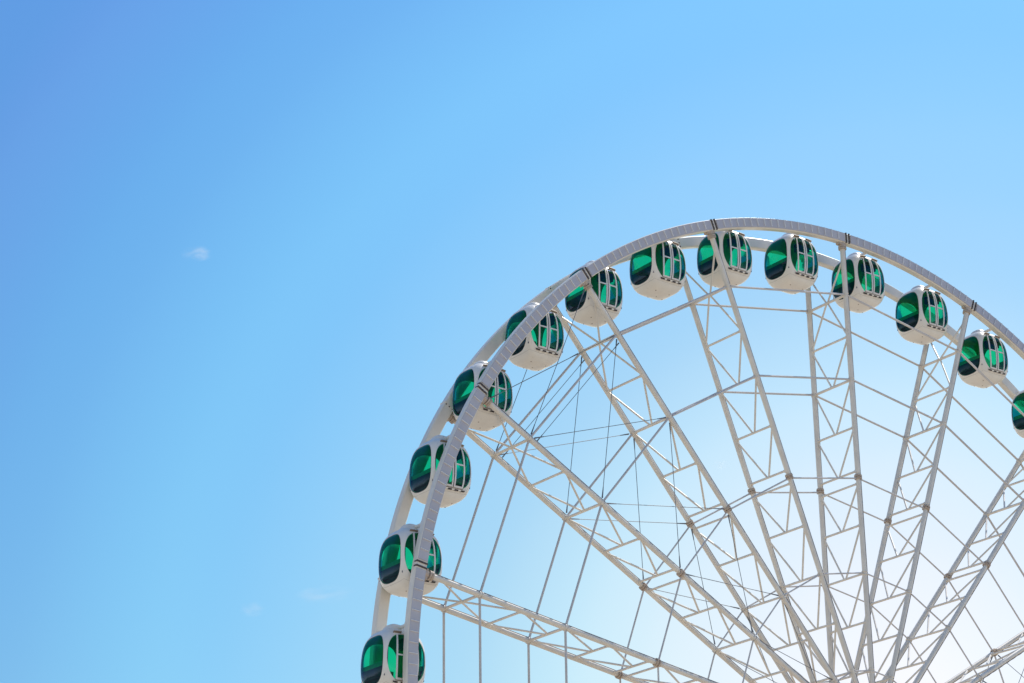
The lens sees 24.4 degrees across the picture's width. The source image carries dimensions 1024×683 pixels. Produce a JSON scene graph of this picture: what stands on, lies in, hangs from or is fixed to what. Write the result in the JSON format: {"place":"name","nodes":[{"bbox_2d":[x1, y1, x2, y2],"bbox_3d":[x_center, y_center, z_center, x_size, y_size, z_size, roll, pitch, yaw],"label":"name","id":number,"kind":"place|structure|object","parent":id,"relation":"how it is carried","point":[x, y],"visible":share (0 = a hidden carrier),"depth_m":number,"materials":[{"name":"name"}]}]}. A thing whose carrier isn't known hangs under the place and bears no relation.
{"place":"outdoors","nodes":[
{"label":"outdoors","id":0,"kind":"place"},
{"bbox_2d":[0,0,1023,682],"label":"sky","id":1,"kind":"structure","parent":0,"point":[252,251],"materials":[{"name":"blue"}]},
{"bbox_3d":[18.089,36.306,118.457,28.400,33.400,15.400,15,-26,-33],"label":"support frame","id":2,"kind":"object","parent":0,"visible":0},
{"bbox_2d":[371,218,1023,682],"bbox_3d":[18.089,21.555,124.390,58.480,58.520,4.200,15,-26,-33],"label":"ferris wheel","id":3,"kind":"object","parent":2,"relation":"attached to","point":[549,298],"visible":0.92,"depth_m":124.56,"materials":[{"name":"white paint"}]},
{"bbox_2d":[361,623,425,682],"bbox_3d":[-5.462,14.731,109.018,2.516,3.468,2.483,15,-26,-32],"label":"gondola","id":4,"kind":"object","parent":3,"relation":"attached to","point":[382,658],"visible":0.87,"depth_m":108.08,"materials":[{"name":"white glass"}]},
{"bbox_2d":[361,635,382,682],"bbox_3d":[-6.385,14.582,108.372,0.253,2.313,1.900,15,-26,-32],"label":"window","id":5,"kind":"structure","parent":4,"relation":"in","point":[372,655],"depth_m":108.21,"materials":[{"name":"green glass"}]},
{"bbox_2d":[395,633,403,679],"bbox_3d":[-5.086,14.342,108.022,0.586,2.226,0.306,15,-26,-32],"label":"door","id":6,"kind":"structure","parent":4,"relation":"in","point":[399,637],"depth_m":107.84,"materials":[{"name":"glass"}]},
{"bbox_2d":[378,523,441,597],"bbox_3d":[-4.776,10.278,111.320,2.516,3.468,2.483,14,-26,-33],"label":"gondola","id":7,"kind":"object","parent":3,"relation":"attached to","point":[396,553],"visible":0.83,"depth_m":110.44,"materials":[{"name":"white paint"}]},
{"bbox_2d":[379,534,400,583],"bbox_3d":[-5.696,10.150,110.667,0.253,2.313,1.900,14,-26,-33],"label":"window","id":8,"kind":"structure","parent":7,"relation":"in","point":[390,552],"depth_m":110.50,"materials":[{"name":"green glass"}]},
{"bbox_2d":[413,532,418,556],"bbox_3d":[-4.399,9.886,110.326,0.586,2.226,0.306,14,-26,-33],"label":"door","id":9,"kind":"structure","parent":7,"relation":"in","point":[415,534],"depth_m":110.42,"materials":[{"name":"metal"}]},
{"bbox_2d":[427,539,435,572],"bbox_3d":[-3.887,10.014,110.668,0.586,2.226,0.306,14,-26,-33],"label":"door","id":10,"kind":"structure","parent":7,"relation":"in","point":[431,565],"depth_m":110.58,"materials":[{"name":"glass"}]},
{"bbox_2d":[409,435,470,507],"bbox_3d":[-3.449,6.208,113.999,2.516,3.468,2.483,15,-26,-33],"label":"gondola","id":11,"kind":"object","parent":3,"relation":"attached to","point":[425,459],"visible":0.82,"depth_m":113.13,"materials":[{"name":"white paint"}]},
{"bbox_2d":[409,444,430,492],"bbox_3d":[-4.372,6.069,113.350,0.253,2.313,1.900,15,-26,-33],"label":"window","id":12,"kind":"structure","parent":11,"relation":"in","point":[420,466],"depth_m":113.19,"materials":[{"name":"green glass"}]},
{"bbox_2d":[443,443,453,486],"bbox_3d":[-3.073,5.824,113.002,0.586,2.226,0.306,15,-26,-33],"label":"door","id":13,"kind":"structure","parent":11,"relation":"in","point":[451,478],"depth_m":112.76,"materials":[{"name":"glass"}]},
{"bbox_2d":[453,447,464,488],"bbox_3d":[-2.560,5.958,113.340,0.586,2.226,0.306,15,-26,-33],"label":"door","id":14,"kind":"structure","parent":11,"relation":"in","point":[459,480],"depth_m":113.15,"materials":[{"name":"glass"}]},
{"bbox_2d":[452,361,512,431],"bbox_3d":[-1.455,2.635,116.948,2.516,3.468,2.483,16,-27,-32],"label":"gondola","id":15,"kind":"object","parent":3,"relation":"attached to","point":[485,418],"visible":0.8,"depth_m":116.13,"materials":[{"name":"white paint"}]},
{"bbox_2d":[452,369,473,415],"bbox_3d":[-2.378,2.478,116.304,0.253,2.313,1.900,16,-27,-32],"label":"window","id":16,"kind":"structure","parent":15,"relation":"in","point":[464,384],"depth_m":116.26,"materials":[{"name":"green glass"}]},
{"bbox_2d":[487,379,496,407],"bbox_3d":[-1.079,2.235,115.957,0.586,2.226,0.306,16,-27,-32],"label":"door","id":17,"kind":"structure","parent":15,"relation":"in","point":[492,391],"depth_m":115.78,"materials":[{"name":"glass"}]},
{"bbox_2d":[496,371,506,411],"bbox_3d":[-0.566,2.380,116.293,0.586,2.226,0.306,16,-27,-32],"label":"door","id":18,"kind":"structure","parent":15,"relation":"in","point":[501,380],"depth_m":116.15,"materials":[{"name":"metal"}]},
{"bbox_2d":[505,302,563,370],"bbox_3d":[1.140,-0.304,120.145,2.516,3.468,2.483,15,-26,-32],"label":"gondola","id":19,"kind":"object","parent":3,"relation":"attached to","point":[540,346],"visible":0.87,"depth_m":119.19,"materials":[{"name":"white paint"}]},
{"bbox_2d":[505,310,526,355],"bbox_3d":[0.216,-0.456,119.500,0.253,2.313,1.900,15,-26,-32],"label":"window","id":20,"kind":"structure","parent":19,"relation":"in","point":[517,318],"depth_m":119.60,"materials":[{"name":"green glass"}]},
{"bbox_2d":[538,315,548,348],"bbox_3d":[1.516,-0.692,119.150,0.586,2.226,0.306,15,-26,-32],"label":"door","id":21,"kind":"structure","parent":19,"relation":"in","point":[543,324],"depth_m":118.93,"materials":[{"name":"metal"}]},
{"bbox_2d":[548,311,558,351],"bbox_3d":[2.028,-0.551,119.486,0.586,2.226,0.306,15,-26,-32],"label":"door","id":22,"kind":"structure","parent":19,"relation":"in","point":[553,324],"depth_m":119.34,"materials":[{"name":"metal"}]},
{"bbox_2d":[565,260,622,326],"bbox_3d":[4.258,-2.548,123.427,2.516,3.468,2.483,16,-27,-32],"label":"gondola","id":23,"kind":"object","parent":3,"relation":"attached to","point":[606,284],"visible":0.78,"depth_m":122.47,"materials":[{"name":"white paint"}]},
{"bbox_2d":[565,268,586,311],"bbox_3d":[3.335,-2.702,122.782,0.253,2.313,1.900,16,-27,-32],"label":"window","id":24,"kind":"structure","parent":23,"relation":"in","point":[572,300],"depth_m":122.52,"materials":[{"name":"green glass"}]},
{"bbox_2d":[598,269,607,304],"bbox_3d":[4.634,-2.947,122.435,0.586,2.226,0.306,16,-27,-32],"label":"door","id":25,"kind":"structure","parent":23,"relation":"in","point":[602,275],"depth_m":122.26,"materials":[{"name":"glass"}]},
{"bbox_2d":[606,268,617,307],"bbox_3d":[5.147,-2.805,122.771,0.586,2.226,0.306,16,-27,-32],"label":"door","id":26,"kind":"structure","parent":23,"relation":"in","point":[612,282],"depth_m":122.61,"materials":[{"name":"glass"}]},
{"bbox_2d":[629,241,685,299],"bbox_3d":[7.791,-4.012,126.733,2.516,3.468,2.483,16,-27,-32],"label":"gondola","id":27,"kind":"object","parent":3,"relation":"attached to","point":[658,272],"visible":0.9,"depth_m":125.72,"materials":[{"name":"white paint"}]},
{"bbox_2d":[630,247,651,284],"bbox_3d":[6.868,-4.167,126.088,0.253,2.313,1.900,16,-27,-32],"label":"window","id":28,"kind":"structure","parent":27,"relation":"in","point":[641,261],"depth_m":125.86,"materials":[{"name":"green glass"}]},
{"bbox_2d":[662,241,671,278],"bbox_3d":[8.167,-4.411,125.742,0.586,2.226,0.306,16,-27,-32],"label":"door","id":29,"kind":"structure","parent":27,"relation":"in","point":[667,256],"depth_m":125.58,"materials":[{"name":"glass"}]},
{"bbox_2d":[669,242,680,280],"bbox_3d":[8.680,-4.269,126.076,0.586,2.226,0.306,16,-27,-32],"label":"door","id":30,"kind":"structure","parent":27,"relation":"in","point":[676,259],"depth_m":125.92,"materials":[{"name":"glass"}]},
{"bbox_2d":[697,230,751,287],"bbox_3d":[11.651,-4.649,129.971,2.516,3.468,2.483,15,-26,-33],"label":"gondola","id":31,"kind":"object","parent":3,"relation":"attached to","point":[734,247],"visible":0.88,"depth_m":129.04,"materials":[{"name":"white paint"}]},
{"bbox_2d":[697,233,719,274],"bbox_3d":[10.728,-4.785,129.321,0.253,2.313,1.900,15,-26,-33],"label":"window","id":32,"kind":"structure","parent":31,"relation":"in","point":[705,253],"depth_m":129.29,"materials":[{"name":"green glass"}]},
{"bbox_2d":[728,231,738,268],"bbox_3d":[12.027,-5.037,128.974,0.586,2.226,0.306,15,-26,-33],"label":"door","id":33,"kind":"structure","parent":31,"relation":"in","point":[734,249],"depth_m":128.84,"materials":[{"name":"glass"}]},
{"bbox_2d":[736,233,747,270],"bbox_3d":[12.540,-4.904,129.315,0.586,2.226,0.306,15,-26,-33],"label":"door","id":34,"kind":"structure","parent":31,"relation":"in","point":[743,253],"depth_m":129.17,"materials":[{"name":"glass"}]},
{"bbox_2d":[764,233,817,293],"bbox_3d":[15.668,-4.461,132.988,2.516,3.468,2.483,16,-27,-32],"label":"gondola","id":35,"kind":"object","parent":3,"relation":"attached to","point":[790,261],"visible":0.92,"depth_m":132.02,"materials":[{"name":"white paint"}]},
{"bbox_2d":[764,239,786,279],"bbox_3d":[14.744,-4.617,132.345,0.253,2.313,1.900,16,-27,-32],"label":"window","id":36,"kind":"structure","parent":35,"relation":"in","point":[775,263],"depth_m":132.19,"materials":[{"name":"green glass"}]},
{"bbox_2d":[796,237,805,273],"bbox_3d":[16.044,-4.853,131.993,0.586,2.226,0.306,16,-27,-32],"label":"door","id":37,"kind":"structure","parent":35,"relation":"in","point":[801,255],"depth_m":131.87,"materials":[{"name":"glass"}]},
{"bbox_2d":[802,238,813,275],"bbox_3d":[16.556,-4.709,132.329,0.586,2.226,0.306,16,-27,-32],"label":"door","id":38,"kind":"structure","parent":35,"relation":"in","point":[809,250],"depth_m":132.19,"materials":[{"name":"glass"}]},
{"bbox_2d":[831,252,884,312],"bbox_3d":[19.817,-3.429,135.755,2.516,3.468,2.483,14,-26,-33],"label":"gondola","id":39,"kind":"object","parent":3,"relation":"attached to","point":[866,281],"visible":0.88,"depth_m":134.78,"materials":[{"name":"white paint"}]},
{"bbox_2d":[832,259,854,299],"bbox_3d":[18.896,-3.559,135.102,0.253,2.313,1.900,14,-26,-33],"label":"window","id":40,"kind":"structure","parent":39,"relation":"in","point":[838,288],"depth_m":134.96,"materials":[{"name":"green glass"}]},
{"bbox_2d":[862,257,872,292],"bbox_3d":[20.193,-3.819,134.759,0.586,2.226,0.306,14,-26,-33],"label":"door","id":41,"kind":"structure","parent":39,"relation":"in","point":[867,265],"depth_m":134.60,"materials":[{"name":"glass"}]},
{"bbox_2d":[869,259,880,294],"bbox_3d":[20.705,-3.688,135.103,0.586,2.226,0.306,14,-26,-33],"label":"door","id":42,"kind":"structure","parent":39,"relation":"in","point":[876,273],"depth_m":134.96,"materials":[{"name":"glass"}]},
{"bbox_2d":[895,285,947,344],"bbox_3d":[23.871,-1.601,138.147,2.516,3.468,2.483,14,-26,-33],"label":"gondola","id":43,"kind":"object","parent":3,"relation":"attached to","point":[921,308],"visible":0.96,"depth_m":137.22,"materials":[{"name":"white paint"}]},
{"bbox_2d":[896,292,918,331],"bbox_3d":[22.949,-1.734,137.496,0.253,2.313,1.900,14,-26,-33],"label":"window","id":44,"kind":"structure","parent":43,"relation":"in","point":[907,308],"depth_m":137.35,"materials":[{"name":"green glass"}]},
{"bbox_2d":[926,290,936,325],"bbox_3d":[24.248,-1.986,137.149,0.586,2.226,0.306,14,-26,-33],"label":"door","id":45,"kind":"structure","parent":43,"relation":"in","point":[931,299],"depth_m":137.02,"materials":[{"name":"glass"}]},
{"bbox_2d":[932,291,944,327],"bbox_3d":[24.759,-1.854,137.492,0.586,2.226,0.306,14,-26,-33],"label":"door","id":46,"kind":"structure","parent":43,"relation":"in","point":[940,309],"depth_m":137.35,"materials":[{"name":"glass"}]},
{"bbox_2d":[957,329,1007,387],"bbox_3d":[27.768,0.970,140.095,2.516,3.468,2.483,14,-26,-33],"label":"gondola","id":47,"kind":"object","parent":3,"relation":"attached to","point":[984,352],"visible":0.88,"depth_m":139.14,"materials":[{"name":"white paint"}]},
{"bbox_2d":[958,336,979,375],"bbox_3d":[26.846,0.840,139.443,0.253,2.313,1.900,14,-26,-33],"label":"window","id":48,"kind":"structure","parent":47,"relation":"in","point":[970,349],"depth_m":139.25,"materials":[{"name":"green glass"}]},
{"bbox_2d":[986,335,997,369],"bbox_3d":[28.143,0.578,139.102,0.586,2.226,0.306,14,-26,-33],"label":"door","id":49,"kind":"structure","parent":47,"relation":"in","point":[992,347],"depth_m":138.97,"materials":[{"name":"glass"}]},
{"bbox_2d":[993,336,1004,371],"bbox_3d":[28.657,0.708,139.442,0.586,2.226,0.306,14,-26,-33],"label":"door","id":50,"kind":"structure","parent":47,"relation":"in","point":[1000,352],"depth_m":139.31,"materials":[{"name":"glass"}]},
{"bbox_2d":[1011,390,1023,437],"bbox_3d":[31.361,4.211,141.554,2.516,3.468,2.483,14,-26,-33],"label":"gondola","id":51,"kind":"object","parent":3,"relation":"attached to","point":[1017,416],"visible":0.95,"depth_m":141.13,"materials":[{"name":"white paint"}]},
{"bbox_2d":[1012,392,1023,429],"bbox_3d":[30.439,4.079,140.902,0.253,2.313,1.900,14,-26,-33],"label":"window","id":52,"kind":"structure","parent":51,"relation":"in","point":[1018,419],"depth_m":141.09,"materials":[{"name":"green glass"}]}
]}

